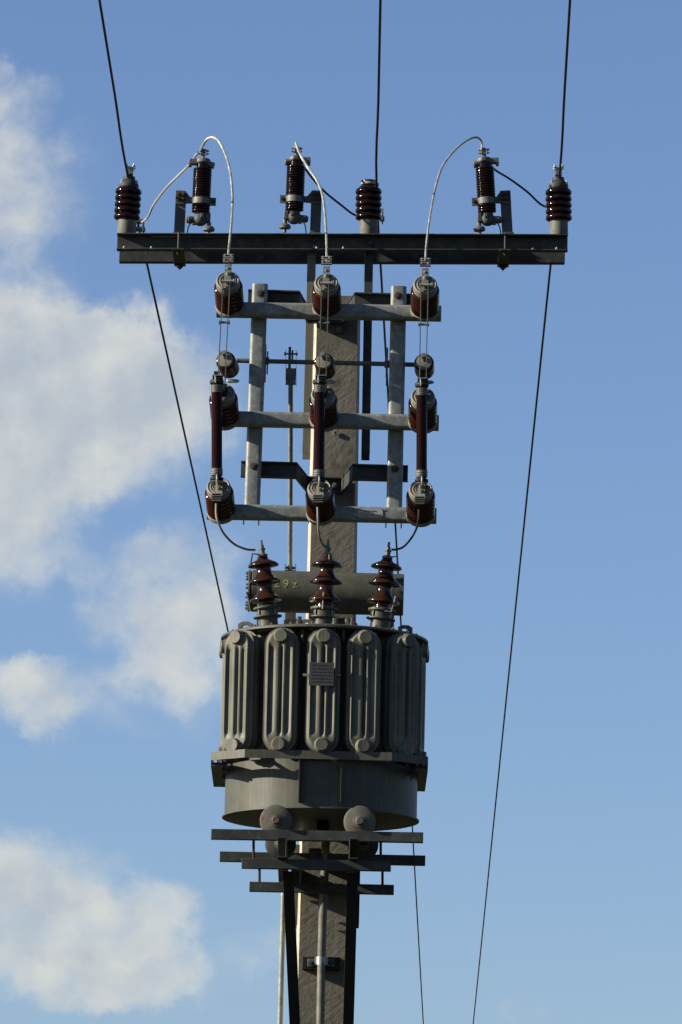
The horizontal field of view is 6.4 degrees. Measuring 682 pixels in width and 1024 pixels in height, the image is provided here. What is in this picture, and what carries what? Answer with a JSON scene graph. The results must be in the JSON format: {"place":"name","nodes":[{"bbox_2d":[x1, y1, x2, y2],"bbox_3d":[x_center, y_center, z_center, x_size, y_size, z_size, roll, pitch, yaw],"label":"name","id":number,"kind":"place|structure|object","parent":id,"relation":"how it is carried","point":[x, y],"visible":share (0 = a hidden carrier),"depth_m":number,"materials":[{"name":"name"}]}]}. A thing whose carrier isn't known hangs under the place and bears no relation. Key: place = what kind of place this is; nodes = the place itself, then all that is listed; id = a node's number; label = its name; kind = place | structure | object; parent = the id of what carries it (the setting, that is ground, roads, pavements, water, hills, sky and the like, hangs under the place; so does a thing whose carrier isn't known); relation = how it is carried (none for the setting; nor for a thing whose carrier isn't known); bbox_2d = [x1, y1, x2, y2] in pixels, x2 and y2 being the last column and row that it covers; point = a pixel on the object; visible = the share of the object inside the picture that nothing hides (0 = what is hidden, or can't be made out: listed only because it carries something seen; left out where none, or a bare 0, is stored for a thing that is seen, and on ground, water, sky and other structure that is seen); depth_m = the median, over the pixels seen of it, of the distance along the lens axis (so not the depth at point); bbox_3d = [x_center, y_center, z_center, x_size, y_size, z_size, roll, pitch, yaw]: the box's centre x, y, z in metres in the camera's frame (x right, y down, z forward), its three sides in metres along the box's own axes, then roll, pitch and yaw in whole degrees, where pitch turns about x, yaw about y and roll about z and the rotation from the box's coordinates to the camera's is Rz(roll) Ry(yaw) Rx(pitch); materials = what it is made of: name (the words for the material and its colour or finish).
{"place":"outdoors","nodes":[
{"label":"outdoors","id":0,"kind":"place"},
{"bbox_2d":[0,0,681,1023],"label":"sky","id":1,"kind":"structure","parent":0,"point":[119,904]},
{"label":"ground","id":2,"kind":"structure","parent":0,"visible":0},
{"bbox_2d":[296,296,359,1023],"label":"utility pole","id":3,"kind":"object","parent":2,"relation":"on","point":[341,450],"visible":0.45,"depth_m":27.26,"materials":[{"name":"concrete"}]},
{"bbox_2d":[211,829,424,1023],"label":"platform","id":4,"kind":"structure","parent":3,"relation":"attached to","point":[291,887],"depth_m":26.20,"materials":[{"name":"metal"}]},
{"bbox_2d":[211,540,428,858],"bbox_3d":[-0.087,0.798,26.640,0.944,1.375,0.950,1,-10,0],"label":"transformer","id":5,"kind":"object","parent":4,"relation":"on","point":[323,720],"visible":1,"depth_m":26.26,"materials":[{"name":"grey paint"}]},
{"bbox_2d":[215,503,255,550],"bbox_3d":[-0.464,0.068,26.688,0.241,0.184,0.021,11,-14,-43],"label":"lead wire","id":6,"kind":"object","parent":5,"relation":"attached to","point":[226,536],"visible":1,"depth_m":26.64,"materials":[{"name":"grey metal"}]},
{"bbox_2d":[316,507,325,547],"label":"lead wire","id":7,"kind":"object","parent":5,"relation":"attached to","point":[319,535],"visible":1,"depth_m":26.63,"materials":[{"name":"grey metal"}]},
{"bbox_2d":[391,509,419,550],"bbox_3d":[0.292,0.081,26.696,0.033,0.160,0.207,8,-12,-34],"label":"lead wire","id":8,"kind":"object","parent":5,"relation":"attached to","point":[412,536],"visible":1,"depth_m":26.66,"materials":[{"name":"grey metal"}]},
{"bbox_2d":[302,956,340,970],"bbox_3d":[-0.087,2.000,26.902,0.170,0.056,0.090,1,-10,0],"label":"cable cleat","id":9,"kind":"object","parent":3,"relation":"attached to","point":[330,963],"visible":1,"depth_m":26.89,"materials":[{"name":"grey metal"}]},
{"bbox_2d":[316,830,329,1023],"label":"down cable","id":10,"kind":"object","parent":3,"relation":"attached to","point":[321,950],"visible":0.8,"depth_m":26.88,"materials":[{"name":"grey metal"}]},
{"bbox_2d":[207,283,440,527],"bbox_3d":[-0.073,-0.448,27.123,1.017,1.090,0.492,1,-10,0],"label":"switch rack","id":11,"kind":"object","parent":3,"relation":"attached to","point":[263,304],"visible":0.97,"depth_m":26.95,"materials":[{"name":"metal"}]},
{"bbox_2d":[205,478,235,523],"bbox_3d":[-0.534,-0.049,26.712,0.131,0.162,0.223,-1,-38,3],"label":"switch insulator","id":12,"kind":"object","parent":11,"relation":"attached to","point":[221,495],"visible":1,"depth_m":26.67,"materials":[{"name":"brown ceramic"}]},
{"bbox_2d":[210,371,223,482],"bbox_3d":[-0.545,-0.371,26.650,0.063,0.507,0.072,0,-10,0],"label":"fuse tube","id":13,"kind":"object","parent":12,"relation":"attached to","point":[216,381],"visible":1,"depth_m":26.64,"materials":[{"name":"brown ceramic"}]},
{"bbox_2d":[209,384,239,430],"bbox_3d":[-0.516,-0.471,26.798,0.131,0.131,0.210,-1,-37,3],"label":"switch insulator","id":14,"kind":"object","parent":11,"relation":"attached to","point":[230,415],"visible":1,"depth_m":26.75,"materials":[{"name":"brown ceramic"}]},
{"bbox_2d":[214,254,244,317],"bbox_3d":[-0.496,-1.000,26.898,0.131,0.196,0.224,0,-37,2],"label":"switch insulator","id":15,"kind":"object","parent":11,"relation":"attached to","point":[236,304],"visible":1,"depth_m":26.84,"materials":[{"name":"brown ceramic"}]},
{"bbox_2d":[199,136,233,262],"bbox_3d":[-0.525,-1.401,27.279,0.104,0.736,0.746,3,-10,-12],"label":"jumper wire","id":16,"kind":"object","parent":15,"relation":"attached to","point":[231,180],"visible":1,"depth_m":27.34,"materials":[{"name":"metal"}]},
{"bbox_2d":[218,281,229,390],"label":"contact bars","id":17,"kind":"object","parent":15,"relation":"attached to","point":[227,322],"visible":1,"depth_m":26.74,"materials":[{"name":"grey metal"}]},
{"bbox_2d":[305,481,335,525],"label":"switch insulator","id":18,"kind":"object","parent":11,"relation":"attached to","point":[321,497],"visible":1,"depth_m":26.67,"materials":[{"name":"brown ceramic"}]},
{"bbox_2d":[312,371,326,484],"bbox_3d":[-0.095,-0.367,26.651,0.063,0.514,0.072,0,-10,0],"label":"fuse tube","id":19,"kind":"object","parent":18,"relation":"attached to","point":[319,382],"visible":1,"depth_m":26.64,"materials":[{"name":"brown ceramic"}]},
{"bbox_2d":[309,385,338,431],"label":"switch insulator","id":20,"kind":"object","parent":11,"relation":"attached to","point":[331,412],"visible":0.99,"depth_m":26.75,"materials":[{"name":"brown ceramic"}]},
{"bbox_2d":[237,344,413,385],"bbox_3d":[-0.066,-0.655,27.082,0.799,0.173,0.105,1,-10,0],"label":"drive shaft","id":21,"kind":"object","parent":11,"relation":"attached to","point":[289,361],"visible":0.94,"depth_m":27.07,"materials":[{"name":"metal"}]},
{"bbox_2d":[216,350,238,382],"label":"drive insulator","id":22,"kind":"object","parent":21,"relation":"attached to","point":[232,368],"visible":0.95,"depth_m":26.93,"materials":[{"name":"brown ceramic"}]},
{"bbox_2d":[277,368,295,1023],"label":"operating rod","id":23,"kind":"object","parent":21,"relation":"hanging from","point":[290,377],"visible":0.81,"depth_m":27.07,"materials":[{"name":"metal"}]},
{"bbox_2d":[314,352,335,383],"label":"drive insulator","id":24,"kind":"object","parent":21,"relation":"attached to","point":[331,369],"visible":0.81,"depth_m":26.92,"materials":[{"name":"brown ceramic"}]},
{"bbox_2d":[414,353,433,383],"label":"drive insulator","id":25,"kind":"object","parent":21,"relation":"attached to","point":[430,366],"visible":0.88,"depth_m":26.92,"materials":[{"name":"brown ceramic"}]},
{"bbox_2d":[312,256,341,319],"bbox_3d":[-0.063,-0.991,26.898,0.131,0.196,0.224,0,-37,2],"label":"switch insulator","id":26,"kind":"object","parent":11,"relation":"attached to","point":[326,277],"visible":1,"depth_m":26.84,"materials":[{"name":"brown ceramic"}]},
{"bbox_2d":[295,142,327,262],"bbox_3d":[-0.108,-1.390,27.274,0.068,0.719,0.745,3,-10,-12],"label":"jumper wire","id":27,"kind":"object","parent":26,"relation":"attached to","point":[320,188],"visible":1,"depth_m":27.27,"materials":[{"name":"metal"}]},
{"bbox_2d":[318,283,328,379],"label":"contact bars","id":28,"kind":"object","parent":26,"relation":"attached to","point":[320,322],"visible":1,"depth_m":26.74,"materials":[{"name":"grey metal"}]},
{"bbox_2d":[406,482,435,526],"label":"switch insulator","id":29,"kind":"object","parent":11,"relation":"attached to","point":[421,498],"visible":1,"depth_m":26.67,"materials":[{"name":"brown ceramic"}]},
{"bbox_2d":[415,374,428,484],"bbox_3d":[0.354,-0.360,26.651,0.063,0.502,0.072,0,-10,0],"label":"fuse tube","id":30,"kind":"object","parent":29,"relation":"attached to","point":[422,385],"visible":1,"depth_m":26.64,"materials":[{"name":"brown ceramic"}]},
{"bbox_2d":[408,388,437,433],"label":"switch insulator","id":31,"kind":"object","parent":11,"relation":"attached to","point":[432,420],"visible":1,"depth_m":26.76,"materials":[{"name":"brown ceramic"}]},
{"bbox_2d":[410,258,439,321],"bbox_3d":[0.372,-0.983,26.898,0.131,0.196,0.224,1,-37,1],"label":"switch insulator","id":32,"kind":"object","parent":11,"relation":"attached to","point":[425,279],"visible":1,"depth_m":26.84,"materials":[{"name":"brown ceramic"}]},
{"bbox_2d":[418,284,428,377],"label":"contact bars","id":33,"kind":"object","parent":32,"relation":"attached to","point":[420,324],"visible":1,"depth_m":26.74,"materials":[{"name":"grey metal"}]},
{"bbox_2d":[424,136,482,261],"bbox_3d":[0.462,-1.404,27.290,0.109,0.737,0.772,-2,-10,19],"label":"jumper wire","id":34,"kind":"object","parent":32,"relation":"attached to","point":[443,164],"visible":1,"depth_m":27.34,"materials":[{"name":"metal"}]},
{"bbox_2d":[116,232,567,460],"bbox_3d":[-0.004,-0.751,27.534,2.040,1.025,0.372,1,-10,0],"label":"crossarm","id":35,"kind":"object","parent":3,"relation":"attached to","point":[180,251],"visible":1,"depth_m":27.51,"materials":[{"name":"metal"}]},
{"bbox_2d":[114,164,141,232],"bbox_3d":[-0.970,-1.420,27.645,0.121,0.331,0.121,3,-10,0],"label":"post insulator","id":36,"kind":"object","parent":35,"relation":"attached to","point":[127,204],"visible":1,"depth_m":27.60,"materials":[{"name":"ceramic"}]},
{"bbox_2d":[98,0,228,631],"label":"overhead conductor","id":37,"kind":"object","parent":36,"relation":"attached to","point":[120,135],"visible":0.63,"depth_m":30.45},
{"bbox_2d":[135,219,144,232],"bbox_3d":[-0.948,-1.343,28.542,0.056,0.060,0.090,1,-10,0],"label":"wire connector","id":38,"kind":"object","parent":37,"relation":"attached to","point":[140,229],"visible":0.58,"depth_m":28.51,"materials":[{"name":"metal"}]},
{"bbox_2d":[173,149,215,232],"bbox_3d":[-0.661,-1.444,27.647,0.188,0.431,0.093,2,-10,0],"label":"surge arrester","id":39,"kind":"object","parent":35,"relation":"attached to","point":[201,200],"visible":1,"depth_m":27.63,"materials":[{"name":"brown ceramic"}]},
{"bbox_2d":[139,152,198,223],"bbox_3d":[-0.801,-1.497,28.114,0.026,0.156,0.905,4,-10,-17],"label":"link wire","id":40,"kind":"object","parent":39,"relation":"attached to","point":[165,188],"visible":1,"depth_m":28.14,"materials":[{"name":"metal"}]},
{"bbox_2d":[279,146,321,232],"bbox_3d":[-0.181,-1.451,27.650,0.194,0.434,0.093,2,-10,0],"label":"surge arrester","id":41,"kind":"object","parent":35,"relation":"attached to","point":[294,199],"visible":0.99,"depth_m":27.63,"materials":[{"name":"brown ceramic"}]},
{"bbox_2d":[355,179,381,232],"bbox_3d":[0.126,-1.383,27.643,0.121,0.257,0.121,0,-10,0],"label":"post insulator","id":42,"kind":"object","parent":35,"relation":"attached to","point":[368,205],"visible":1,"depth_m":27.60,"materials":[{"name":"ceramic"}]},
{"bbox_2d":[375,0,423,1023],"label":"overhead conductor","id":43,"kind":"object","parent":42,"relation":"attached to","point":[377,116],"visible":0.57,"depth_m":27.93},
{"bbox_2d":[378,208,384,223],"bbox_3d":[0.174,-1.372,28.143,0.056,0.060,0.090,1,-10,0],"label":"wire connector","id":44,"kind":"object","parent":43,"relation":"attached to","point":[382,219],"visible":0.41,"depth_m":28.11,"materials":[{"name":"metal"}]},
{"bbox_2d":[298,154,355,215],"bbox_3d":[-0.067,-1.504,27.988,0.171,0.210,0.666,-6,-12,37],"label":"link wire","id":45,"kind":"object","parent":44,"relation":"attached to","point":[330,196],"visible":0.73,"depth_m":28.05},
{"bbox_2d":[472,148,513,233],"bbox_3d":[0.684,-1.446,27.653,0.182,0.436,0.093,-3,-10,-1],"label":"surge arrester","id":46,"kind":"object","parent":35,"relation":"on","point":[486,200],"visible":1,"depth_m":27.63,"materials":[{"name":"brown ceramic"}]},
{"bbox_2d":[486,156,545,207],"bbox_3d":[0.798,-1.528,27.984,0.071,0.151,0.672,-5,-12,32],"label":"link wire","id":47,"kind":"object","parent":46,"relation":"attached to","point":[521,187],"visible":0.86,"depth_m":28.06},
{"bbox_2d":[545,164,571,233],"bbox_3d":[0.991,-1.416,27.652,0.121,0.331,0.121,0,-10,0],"label":"post insulator","id":48,"kind":"object","parent":35,"relation":"attached to","point":[558,199],"visible":1,"depth_m":27.60,"materials":[{"name":"ceramic"}]},
{"bbox_2d":[473,0,570,1023],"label":"overhead conductor","id":49,"kind":"object","parent":48,"relation":"attached to","point":[562,138],"visible":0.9,"depth_m":33.73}
]}

